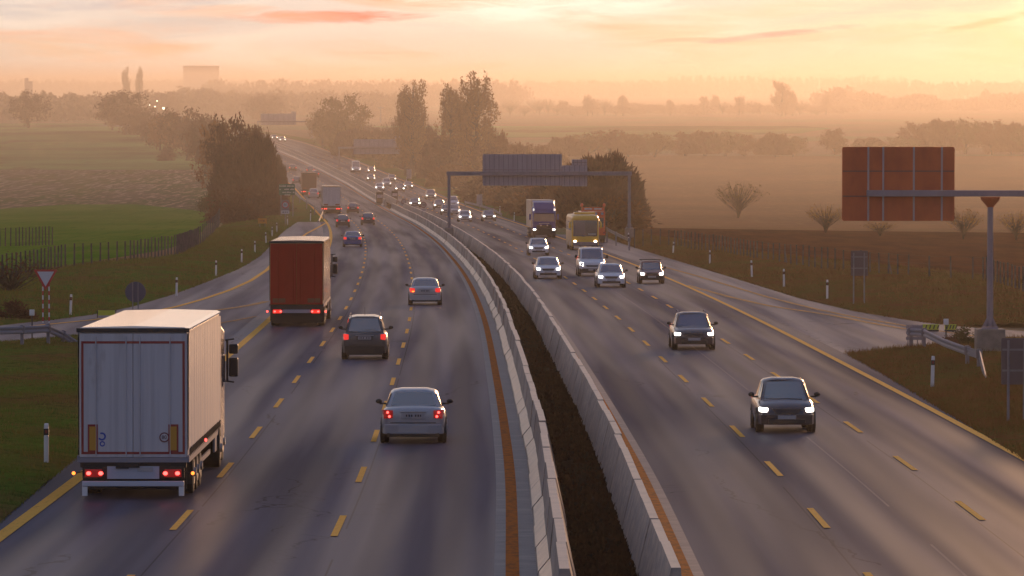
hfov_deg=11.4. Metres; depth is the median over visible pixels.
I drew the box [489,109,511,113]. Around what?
autumn tree
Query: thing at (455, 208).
car
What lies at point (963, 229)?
bare tree
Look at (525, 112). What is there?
bare tree
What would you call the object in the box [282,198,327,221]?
grass verge
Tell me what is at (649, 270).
car
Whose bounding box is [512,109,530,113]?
autumn tree
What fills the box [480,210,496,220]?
car
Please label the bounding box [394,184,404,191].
car
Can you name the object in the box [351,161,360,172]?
van
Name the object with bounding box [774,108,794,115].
autumn tree
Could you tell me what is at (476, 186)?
shrub
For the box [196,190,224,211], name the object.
shrub
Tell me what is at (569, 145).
thicket tree
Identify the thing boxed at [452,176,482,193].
shrub
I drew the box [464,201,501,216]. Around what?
guardrail
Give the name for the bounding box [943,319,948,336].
reflector post
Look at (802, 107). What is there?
bare tree
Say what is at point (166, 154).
shrub
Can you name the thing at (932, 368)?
delineator post
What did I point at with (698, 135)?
thicket tree
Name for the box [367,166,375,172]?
car
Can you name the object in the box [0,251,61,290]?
shrub
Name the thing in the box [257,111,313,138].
sign gantry
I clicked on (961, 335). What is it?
shrub
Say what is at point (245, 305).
lane marking
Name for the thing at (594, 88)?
wood
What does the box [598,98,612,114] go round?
bare tree
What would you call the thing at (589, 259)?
van
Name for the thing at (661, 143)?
autumn tree
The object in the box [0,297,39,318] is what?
shrub
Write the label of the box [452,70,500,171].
poplar tree
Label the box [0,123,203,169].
field
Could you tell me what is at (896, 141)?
autumn tree
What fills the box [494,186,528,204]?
shrub
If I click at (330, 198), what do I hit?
truck
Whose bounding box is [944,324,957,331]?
chevron board
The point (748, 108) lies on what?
autumn tree
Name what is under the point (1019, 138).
autumn tree
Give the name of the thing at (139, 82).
poplar tree
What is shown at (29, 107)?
autumn tree
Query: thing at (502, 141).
autumn tree
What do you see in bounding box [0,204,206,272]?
field
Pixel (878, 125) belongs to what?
ground
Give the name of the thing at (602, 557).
leaf litter
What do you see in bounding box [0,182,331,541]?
lane marking
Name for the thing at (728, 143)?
autumn tree
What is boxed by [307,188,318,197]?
car
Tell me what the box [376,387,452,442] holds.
car
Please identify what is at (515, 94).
wood
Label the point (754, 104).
bare tree
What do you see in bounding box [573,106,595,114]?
autumn tree
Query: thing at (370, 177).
car
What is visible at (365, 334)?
car
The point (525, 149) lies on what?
thicket tree
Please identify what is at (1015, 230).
bare tree
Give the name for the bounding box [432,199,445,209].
car
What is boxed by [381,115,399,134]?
bare tree
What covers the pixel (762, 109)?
autumn tree
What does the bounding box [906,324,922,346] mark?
slatted barrier end
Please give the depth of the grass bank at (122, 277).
331.60 m
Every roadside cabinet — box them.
[406,169,411,178]
[476,194,482,204]
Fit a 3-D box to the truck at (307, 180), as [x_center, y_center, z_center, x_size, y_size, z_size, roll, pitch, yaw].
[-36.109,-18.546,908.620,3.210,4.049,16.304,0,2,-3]
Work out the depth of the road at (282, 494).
128.40 m
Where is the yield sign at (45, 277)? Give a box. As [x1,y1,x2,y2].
[34,270,56,322]
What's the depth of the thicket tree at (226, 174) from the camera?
747.05 m
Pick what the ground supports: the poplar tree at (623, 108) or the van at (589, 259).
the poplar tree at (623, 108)
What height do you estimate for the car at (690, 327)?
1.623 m
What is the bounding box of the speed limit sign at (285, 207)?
[281,200,288,224]
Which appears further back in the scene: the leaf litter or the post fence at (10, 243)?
the post fence at (10, 243)
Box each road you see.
[0,125,495,575]
[0,222,322,341]
[227,129,1023,575]
[561,235,1023,356]
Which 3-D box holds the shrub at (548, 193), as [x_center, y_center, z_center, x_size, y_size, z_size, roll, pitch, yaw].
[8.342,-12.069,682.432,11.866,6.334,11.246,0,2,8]
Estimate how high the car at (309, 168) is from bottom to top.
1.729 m
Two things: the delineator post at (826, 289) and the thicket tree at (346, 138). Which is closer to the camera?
the delineator post at (826, 289)
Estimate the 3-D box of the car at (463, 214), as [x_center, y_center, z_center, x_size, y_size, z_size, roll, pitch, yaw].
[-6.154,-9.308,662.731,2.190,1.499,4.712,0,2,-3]
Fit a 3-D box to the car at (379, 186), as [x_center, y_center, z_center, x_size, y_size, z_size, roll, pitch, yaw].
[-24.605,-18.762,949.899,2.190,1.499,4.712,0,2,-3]
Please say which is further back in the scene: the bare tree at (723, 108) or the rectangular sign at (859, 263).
the bare tree at (723, 108)
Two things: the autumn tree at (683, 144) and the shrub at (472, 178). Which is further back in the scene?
the autumn tree at (683, 144)
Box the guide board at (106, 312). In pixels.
[97,310,116,317]
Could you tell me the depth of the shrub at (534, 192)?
687.92 m
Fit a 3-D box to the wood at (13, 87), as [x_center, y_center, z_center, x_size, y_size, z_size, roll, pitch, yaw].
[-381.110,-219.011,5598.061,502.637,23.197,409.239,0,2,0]
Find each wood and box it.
[0,78,386,95]
[0,89,183,121]
[160,88,400,118]
[201,77,534,106]
[369,78,698,97]
[484,104,859,113]
[667,74,908,96]
[809,85,1023,110]
[848,78,1023,100]
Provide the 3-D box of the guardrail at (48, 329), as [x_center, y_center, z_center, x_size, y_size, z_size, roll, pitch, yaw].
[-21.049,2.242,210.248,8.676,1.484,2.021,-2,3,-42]
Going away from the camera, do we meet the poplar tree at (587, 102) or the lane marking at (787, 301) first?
the lane marking at (787, 301)
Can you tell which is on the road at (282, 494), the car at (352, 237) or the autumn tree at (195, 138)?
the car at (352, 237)
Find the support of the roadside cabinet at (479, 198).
on the ground
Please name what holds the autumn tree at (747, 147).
on the ground
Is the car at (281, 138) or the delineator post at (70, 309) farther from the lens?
the car at (281, 138)
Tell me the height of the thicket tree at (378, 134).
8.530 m
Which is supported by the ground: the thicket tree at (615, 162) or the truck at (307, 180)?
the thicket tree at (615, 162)
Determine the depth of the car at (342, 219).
618.32 m
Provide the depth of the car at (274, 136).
1434.02 m
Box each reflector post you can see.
[29,310,34,337]
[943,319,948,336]
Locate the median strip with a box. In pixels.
[386,202,630,575]
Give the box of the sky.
[0,0,1023,86]
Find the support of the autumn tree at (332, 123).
on the grass verge at (399, 173)
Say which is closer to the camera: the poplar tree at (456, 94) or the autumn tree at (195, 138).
the poplar tree at (456, 94)
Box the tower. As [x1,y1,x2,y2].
[24,78,32,95]
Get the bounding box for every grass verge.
[0,336,79,521]
[250,130,525,223]
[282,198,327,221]
[849,337,1023,458]
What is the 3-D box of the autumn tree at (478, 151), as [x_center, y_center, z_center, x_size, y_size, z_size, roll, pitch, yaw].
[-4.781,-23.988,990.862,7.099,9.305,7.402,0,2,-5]
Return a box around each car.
[270,134,277,139]
[278,136,285,141]
[288,164,296,170]
[291,176,300,183]
[305,166,314,171]
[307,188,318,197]
[334,214,350,226]
[338,312,392,358]
[341,231,363,246]
[346,203,359,212]
[359,213,375,224]
[366,174,374,180]
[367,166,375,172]
[374,183,384,190]
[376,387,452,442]
[381,178,391,186]
[387,174,396,181]
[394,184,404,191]
[403,181,413,188]
[405,277,444,304]
[408,198,421,206]
[424,189,436,198]
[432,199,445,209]
[439,204,452,214]
[446,196,459,204]
[446,204,461,213]
[456,210,472,221]
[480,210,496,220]
[526,238,550,254]
[532,256,563,278]
[593,263,627,286]
[635,259,665,283]
[667,309,717,349]
[748,377,819,431]
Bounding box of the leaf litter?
[477,257,638,575]
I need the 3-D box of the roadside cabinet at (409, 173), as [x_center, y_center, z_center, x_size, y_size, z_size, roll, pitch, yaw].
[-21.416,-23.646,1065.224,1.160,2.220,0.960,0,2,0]
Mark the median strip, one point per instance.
(563, 462)
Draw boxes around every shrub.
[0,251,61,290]
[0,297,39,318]
[156,144,176,160]
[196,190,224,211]
[199,185,254,222]
[219,203,271,223]
[363,123,380,132]
[370,154,401,167]
[423,162,474,188]
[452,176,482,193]
[453,176,494,202]
[467,169,482,183]
[474,186,502,205]
[491,189,526,211]
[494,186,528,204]
[518,186,555,215]
[537,186,560,209]
[556,186,606,227]
[556,187,643,228]
[578,195,654,232]
[621,193,661,226]
[935,334,959,344]
[950,325,973,343]
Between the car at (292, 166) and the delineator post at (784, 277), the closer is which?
the delineator post at (784, 277)
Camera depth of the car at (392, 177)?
1038.12 m
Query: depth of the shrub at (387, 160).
1174.75 m
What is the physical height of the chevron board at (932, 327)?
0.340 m
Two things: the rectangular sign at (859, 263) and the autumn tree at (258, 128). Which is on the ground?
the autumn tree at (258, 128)
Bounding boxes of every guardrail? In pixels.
[0,323,77,344]
[293,193,323,221]
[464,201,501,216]
[606,227,630,250]
[907,327,986,377]
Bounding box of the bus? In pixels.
[566,212,601,249]
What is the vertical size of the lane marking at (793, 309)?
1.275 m
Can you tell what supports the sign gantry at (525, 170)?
on the ground
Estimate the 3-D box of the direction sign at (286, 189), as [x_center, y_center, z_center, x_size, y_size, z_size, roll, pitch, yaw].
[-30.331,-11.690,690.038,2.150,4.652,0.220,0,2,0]
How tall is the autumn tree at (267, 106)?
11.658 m
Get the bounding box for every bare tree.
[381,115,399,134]
[501,99,519,114]
[519,107,532,115]
[526,99,544,112]
[532,100,547,113]
[540,98,555,112]
[549,105,564,114]
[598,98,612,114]
[714,101,730,113]
[715,182,769,217]
[745,100,760,113]
[795,101,811,114]
[805,203,841,232]
[863,221,896,235]
[946,209,983,238]
[996,211,1023,239]
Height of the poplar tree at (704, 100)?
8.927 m
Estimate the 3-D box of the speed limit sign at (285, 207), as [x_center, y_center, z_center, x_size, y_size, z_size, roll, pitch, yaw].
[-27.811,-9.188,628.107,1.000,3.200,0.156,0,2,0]
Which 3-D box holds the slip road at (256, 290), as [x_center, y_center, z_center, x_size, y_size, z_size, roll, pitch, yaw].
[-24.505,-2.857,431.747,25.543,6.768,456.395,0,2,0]
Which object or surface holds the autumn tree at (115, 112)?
on the ground
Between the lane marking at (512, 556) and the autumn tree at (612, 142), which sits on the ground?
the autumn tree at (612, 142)
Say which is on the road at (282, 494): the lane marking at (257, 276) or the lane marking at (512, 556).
the lane marking at (257, 276)
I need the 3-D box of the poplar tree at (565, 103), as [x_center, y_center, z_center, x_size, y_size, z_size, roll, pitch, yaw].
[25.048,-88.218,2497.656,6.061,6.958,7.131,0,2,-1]
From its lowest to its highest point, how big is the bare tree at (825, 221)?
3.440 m
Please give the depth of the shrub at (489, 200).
805.90 m
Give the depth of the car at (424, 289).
278.54 m
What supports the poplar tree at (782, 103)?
on the ground
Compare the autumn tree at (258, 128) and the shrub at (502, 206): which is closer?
the shrub at (502, 206)
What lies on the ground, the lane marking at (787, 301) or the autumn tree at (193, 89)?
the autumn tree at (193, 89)
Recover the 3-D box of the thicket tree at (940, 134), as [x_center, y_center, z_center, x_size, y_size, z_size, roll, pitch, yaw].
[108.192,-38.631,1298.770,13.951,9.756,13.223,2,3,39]
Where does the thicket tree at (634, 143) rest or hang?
on the ground
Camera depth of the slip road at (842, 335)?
260.17 m
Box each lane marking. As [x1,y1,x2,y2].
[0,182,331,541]
[33,223,325,325]
[127,171,365,575]
[216,301,269,309]
[279,152,518,575]
[284,161,412,535]
[286,138,1023,460]
[308,153,872,575]
[327,155,985,519]
[399,205,692,575]
[661,266,972,335]
[687,285,905,328]
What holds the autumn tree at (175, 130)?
on the ground
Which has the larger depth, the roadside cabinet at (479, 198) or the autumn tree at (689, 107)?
the autumn tree at (689, 107)
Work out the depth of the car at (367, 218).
634.97 m
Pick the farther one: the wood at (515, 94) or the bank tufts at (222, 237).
the wood at (515, 94)
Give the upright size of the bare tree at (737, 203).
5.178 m
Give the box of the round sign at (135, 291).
[125,282,145,309]
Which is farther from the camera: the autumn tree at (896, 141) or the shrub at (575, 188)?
the autumn tree at (896, 141)
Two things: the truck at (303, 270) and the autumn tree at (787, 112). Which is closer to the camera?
the truck at (303, 270)
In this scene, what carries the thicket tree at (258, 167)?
on the ground
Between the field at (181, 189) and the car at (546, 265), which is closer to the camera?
the car at (546, 265)
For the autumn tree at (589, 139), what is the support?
on the ground
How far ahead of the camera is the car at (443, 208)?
720.35 m
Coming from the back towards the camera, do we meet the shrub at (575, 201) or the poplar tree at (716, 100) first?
the poplar tree at (716, 100)
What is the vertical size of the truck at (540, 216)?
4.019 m
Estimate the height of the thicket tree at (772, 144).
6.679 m
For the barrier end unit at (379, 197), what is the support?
on the pavement at (527, 561)
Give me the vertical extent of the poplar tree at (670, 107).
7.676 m
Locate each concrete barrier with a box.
[226,133,575,575]
[272,142,680,575]
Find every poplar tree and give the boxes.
[121,67,130,92]
[135,66,143,94]
[392,90,410,175]
[395,78,428,176]
[433,83,465,164]
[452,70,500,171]
[452,88,473,165]
[558,100,568,112]
[582,94,592,115]
[616,95,629,115]
[665,100,674,115]
[698,96,709,112]
[709,95,719,107]
[733,96,745,114]
[768,80,792,116]
[788,90,797,115]
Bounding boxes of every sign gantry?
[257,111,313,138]
[337,137,402,169]
[445,154,633,237]
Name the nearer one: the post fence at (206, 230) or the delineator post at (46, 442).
the delineator post at (46, 442)
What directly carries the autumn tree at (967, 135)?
on the ground
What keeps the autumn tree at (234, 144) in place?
on the ground
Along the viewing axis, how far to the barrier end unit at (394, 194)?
834.03 m
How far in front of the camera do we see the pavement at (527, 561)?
137.18 m
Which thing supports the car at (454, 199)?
on the road at (739, 505)
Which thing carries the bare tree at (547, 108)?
on the ground
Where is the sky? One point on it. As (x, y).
(935, 41)
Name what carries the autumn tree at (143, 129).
on the ground
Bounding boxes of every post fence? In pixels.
[0,226,52,245]
[1,228,197,276]
[198,208,219,243]
[634,229,1023,291]
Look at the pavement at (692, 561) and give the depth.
127.10 m
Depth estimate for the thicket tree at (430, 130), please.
1094.97 m
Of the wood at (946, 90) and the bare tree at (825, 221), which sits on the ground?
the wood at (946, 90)
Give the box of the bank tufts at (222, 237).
[0,213,304,325]
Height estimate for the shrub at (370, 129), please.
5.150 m
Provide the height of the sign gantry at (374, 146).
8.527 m
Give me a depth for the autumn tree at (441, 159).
1016.39 m
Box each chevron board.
[923,324,938,331]
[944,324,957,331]
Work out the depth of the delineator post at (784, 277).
316.20 m
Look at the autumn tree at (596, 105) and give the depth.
2398.06 m
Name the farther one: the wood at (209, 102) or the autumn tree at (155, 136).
the wood at (209, 102)
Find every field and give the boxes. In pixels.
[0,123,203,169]
[0,170,212,213]
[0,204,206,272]
[373,126,828,137]
[603,156,1023,232]
[637,228,1023,278]
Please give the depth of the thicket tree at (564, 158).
1121.80 m
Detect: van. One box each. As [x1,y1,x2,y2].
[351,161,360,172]
[575,245,607,275]
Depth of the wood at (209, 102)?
2221.45 m
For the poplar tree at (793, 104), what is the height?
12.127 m
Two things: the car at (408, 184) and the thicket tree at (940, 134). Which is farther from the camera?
the thicket tree at (940, 134)
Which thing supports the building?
on the ground
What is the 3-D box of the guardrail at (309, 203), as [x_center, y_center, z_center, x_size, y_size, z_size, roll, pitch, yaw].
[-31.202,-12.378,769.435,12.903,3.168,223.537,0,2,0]
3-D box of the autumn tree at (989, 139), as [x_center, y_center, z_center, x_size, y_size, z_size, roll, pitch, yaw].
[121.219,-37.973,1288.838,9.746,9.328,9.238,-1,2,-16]
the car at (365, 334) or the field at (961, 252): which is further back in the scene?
the field at (961, 252)
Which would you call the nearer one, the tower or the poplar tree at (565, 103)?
the poplar tree at (565, 103)
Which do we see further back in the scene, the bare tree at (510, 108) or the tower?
the tower
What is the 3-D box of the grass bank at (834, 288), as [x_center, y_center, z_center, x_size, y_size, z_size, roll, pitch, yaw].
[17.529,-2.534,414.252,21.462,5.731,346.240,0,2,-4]
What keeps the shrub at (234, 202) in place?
on the grass bank at (122, 277)
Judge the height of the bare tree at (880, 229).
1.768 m
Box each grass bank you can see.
[0,215,303,324]
[605,231,1023,325]
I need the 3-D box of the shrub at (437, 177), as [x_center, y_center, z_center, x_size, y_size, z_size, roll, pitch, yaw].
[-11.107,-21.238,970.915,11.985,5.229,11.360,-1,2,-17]
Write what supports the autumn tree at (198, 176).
on the ground
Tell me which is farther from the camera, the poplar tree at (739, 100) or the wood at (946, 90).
the wood at (946, 90)
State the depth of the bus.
461.60 m
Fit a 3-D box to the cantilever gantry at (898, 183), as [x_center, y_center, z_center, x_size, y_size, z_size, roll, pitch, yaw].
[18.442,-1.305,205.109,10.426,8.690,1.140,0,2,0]
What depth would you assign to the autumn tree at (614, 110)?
2382.55 m
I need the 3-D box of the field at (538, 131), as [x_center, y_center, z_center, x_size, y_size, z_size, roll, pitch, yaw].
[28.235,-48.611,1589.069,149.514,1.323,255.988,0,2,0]
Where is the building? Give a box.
[183,66,219,93]
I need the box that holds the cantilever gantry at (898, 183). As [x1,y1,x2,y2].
[842,147,1023,350]
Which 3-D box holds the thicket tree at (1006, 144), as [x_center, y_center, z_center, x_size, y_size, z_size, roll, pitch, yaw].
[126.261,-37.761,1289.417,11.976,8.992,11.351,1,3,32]
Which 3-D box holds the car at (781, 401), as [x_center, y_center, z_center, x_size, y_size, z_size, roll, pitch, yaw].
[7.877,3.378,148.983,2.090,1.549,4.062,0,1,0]
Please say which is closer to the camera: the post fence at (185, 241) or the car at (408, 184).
the post fence at (185, 241)
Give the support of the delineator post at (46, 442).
on the grass verge at (30, 356)
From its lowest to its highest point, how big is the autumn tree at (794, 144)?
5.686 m
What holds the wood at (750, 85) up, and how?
on the ground
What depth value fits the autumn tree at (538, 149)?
1096.26 m
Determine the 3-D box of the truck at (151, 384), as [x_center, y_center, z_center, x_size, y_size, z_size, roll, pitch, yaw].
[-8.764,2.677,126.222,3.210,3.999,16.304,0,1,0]
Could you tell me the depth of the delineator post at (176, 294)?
297.29 m
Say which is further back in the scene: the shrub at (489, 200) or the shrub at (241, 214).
the shrub at (489, 200)
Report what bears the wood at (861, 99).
on the ground
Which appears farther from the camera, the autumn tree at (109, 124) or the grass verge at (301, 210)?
the autumn tree at (109, 124)
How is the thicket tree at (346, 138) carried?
on the ground
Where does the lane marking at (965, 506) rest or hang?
on the road at (739, 505)
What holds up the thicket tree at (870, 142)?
on the ground
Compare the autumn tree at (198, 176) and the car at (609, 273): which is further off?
the autumn tree at (198, 176)
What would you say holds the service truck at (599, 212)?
on the slip road at (842, 335)
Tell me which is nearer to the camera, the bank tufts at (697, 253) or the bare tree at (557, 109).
the bank tufts at (697, 253)
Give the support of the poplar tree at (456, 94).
on the ground
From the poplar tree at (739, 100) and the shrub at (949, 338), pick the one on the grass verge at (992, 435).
the shrub at (949, 338)
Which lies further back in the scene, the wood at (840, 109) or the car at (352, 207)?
the wood at (840, 109)
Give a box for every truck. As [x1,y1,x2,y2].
[72,309,237,495]
[266,236,337,324]
[299,172,316,194]
[319,185,341,213]
[526,199,558,237]
[578,203,607,242]
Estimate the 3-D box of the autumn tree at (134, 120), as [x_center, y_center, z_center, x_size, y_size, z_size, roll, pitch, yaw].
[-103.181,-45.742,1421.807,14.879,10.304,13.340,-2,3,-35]
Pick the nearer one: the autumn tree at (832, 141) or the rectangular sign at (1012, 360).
the rectangular sign at (1012, 360)
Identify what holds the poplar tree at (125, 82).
on the ground
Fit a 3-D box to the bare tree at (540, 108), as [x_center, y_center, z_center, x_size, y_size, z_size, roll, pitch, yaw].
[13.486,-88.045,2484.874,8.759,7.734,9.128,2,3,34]
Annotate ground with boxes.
[0,87,1023,416]
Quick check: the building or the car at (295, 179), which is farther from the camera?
the building
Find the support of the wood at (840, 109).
on the ground
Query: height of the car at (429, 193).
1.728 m
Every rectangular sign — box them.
[851,251,867,303]
[1001,338,1023,420]
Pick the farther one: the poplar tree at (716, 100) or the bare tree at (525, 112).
the poplar tree at (716, 100)
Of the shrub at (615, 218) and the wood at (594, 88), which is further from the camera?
the wood at (594, 88)
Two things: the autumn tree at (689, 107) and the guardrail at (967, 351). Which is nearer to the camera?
the guardrail at (967, 351)
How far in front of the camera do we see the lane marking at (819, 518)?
132.84 m
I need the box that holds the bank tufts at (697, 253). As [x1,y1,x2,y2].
[605,228,1023,325]
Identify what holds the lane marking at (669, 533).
on the pavement at (692, 561)
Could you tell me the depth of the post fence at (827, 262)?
368.08 m
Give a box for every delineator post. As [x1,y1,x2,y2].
[44,423,48,462]
[69,294,71,314]
[175,277,177,295]
[783,269,784,286]
[826,280,827,298]
[931,356,934,386]
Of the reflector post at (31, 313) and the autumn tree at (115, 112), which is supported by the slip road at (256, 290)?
the reflector post at (31, 313)
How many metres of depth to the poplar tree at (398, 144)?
1099.20 m
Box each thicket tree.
[206,146,246,200]
[237,128,281,205]
[276,153,288,198]
[329,127,365,157]
[365,127,395,159]
[409,123,441,171]
[511,140,530,153]
[544,135,588,156]
[547,149,569,164]
[553,149,655,216]
[611,133,648,156]
[682,129,722,155]
[752,131,794,156]
[849,137,889,146]
[916,117,964,151]
[991,121,1023,154]
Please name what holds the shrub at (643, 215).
on the ground
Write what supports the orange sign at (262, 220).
on the grass bank at (122, 277)
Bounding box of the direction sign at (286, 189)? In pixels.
[279,184,294,216]
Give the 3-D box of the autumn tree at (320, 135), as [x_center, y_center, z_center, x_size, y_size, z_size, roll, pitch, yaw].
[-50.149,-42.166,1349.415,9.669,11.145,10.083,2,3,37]
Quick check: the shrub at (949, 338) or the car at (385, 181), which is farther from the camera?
the car at (385, 181)
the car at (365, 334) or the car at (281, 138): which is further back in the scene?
the car at (281, 138)
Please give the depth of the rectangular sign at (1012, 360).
151.92 m
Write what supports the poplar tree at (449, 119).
on the ground
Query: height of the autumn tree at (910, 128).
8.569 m
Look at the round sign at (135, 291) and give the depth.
261.99 m
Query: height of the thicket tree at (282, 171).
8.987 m
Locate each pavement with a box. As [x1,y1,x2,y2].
[278,151,537,575]
[398,204,703,575]
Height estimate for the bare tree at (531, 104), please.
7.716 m
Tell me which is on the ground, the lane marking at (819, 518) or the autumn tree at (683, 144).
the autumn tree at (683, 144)
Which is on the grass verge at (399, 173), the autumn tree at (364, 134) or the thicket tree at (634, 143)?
the autumn tree at (364, 134)
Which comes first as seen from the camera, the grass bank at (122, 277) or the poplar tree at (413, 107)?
the grass bank at (122, 277)
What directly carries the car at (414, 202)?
on the road at (739, 505)
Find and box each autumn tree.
[6,89,54,127]
[90,90,156,134]
[93,94,121,129]
[119,105,160,140]
[135,114,168,150]
[145,110,188,153]
[153,106,214,159]
[173,86,226,97]
[182,114,219,175]
[190,117,238,188]
[200,112,256,172]
[233,119,267,145]
[242,92,287,120]
[304,108,330,147]
[308,92,373,149]
[353,127,373,143]
[419,134,464,172]
[469,140,503,169]
[487,129,522,153]
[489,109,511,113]
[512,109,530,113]
[527,143,553,153]
[566,132,608,156]
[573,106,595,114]
[586,99,602,114]
[587,128,638,156]
[604,106,626,115]
[638,131,675,156]
[667,131,705,155]
[677,103,700,113]
[701,131,748,155]
[727,105,755,113]
[731,133,757,155]
[752,105,771,113]
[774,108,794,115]
[781,135,811,156]
[815,128,848,154]
[885,135,922,146]
[896,121,932,145]
[944,117,988,153]
[972,119,1008,154]
[1009,124,1023,146]
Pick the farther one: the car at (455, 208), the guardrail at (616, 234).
the car at (455, 208)
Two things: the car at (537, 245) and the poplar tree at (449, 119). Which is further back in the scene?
the poplar tree at (449, 119)
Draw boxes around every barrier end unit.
[375,192,382,204]
[391,191,398,202]
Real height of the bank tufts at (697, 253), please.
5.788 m
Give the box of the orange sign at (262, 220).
[258,218,266,222]
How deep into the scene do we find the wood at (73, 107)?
1979.30 m
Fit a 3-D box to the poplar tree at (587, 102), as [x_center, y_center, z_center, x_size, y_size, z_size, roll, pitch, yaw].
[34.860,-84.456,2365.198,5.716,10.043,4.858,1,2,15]
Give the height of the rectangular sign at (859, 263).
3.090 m

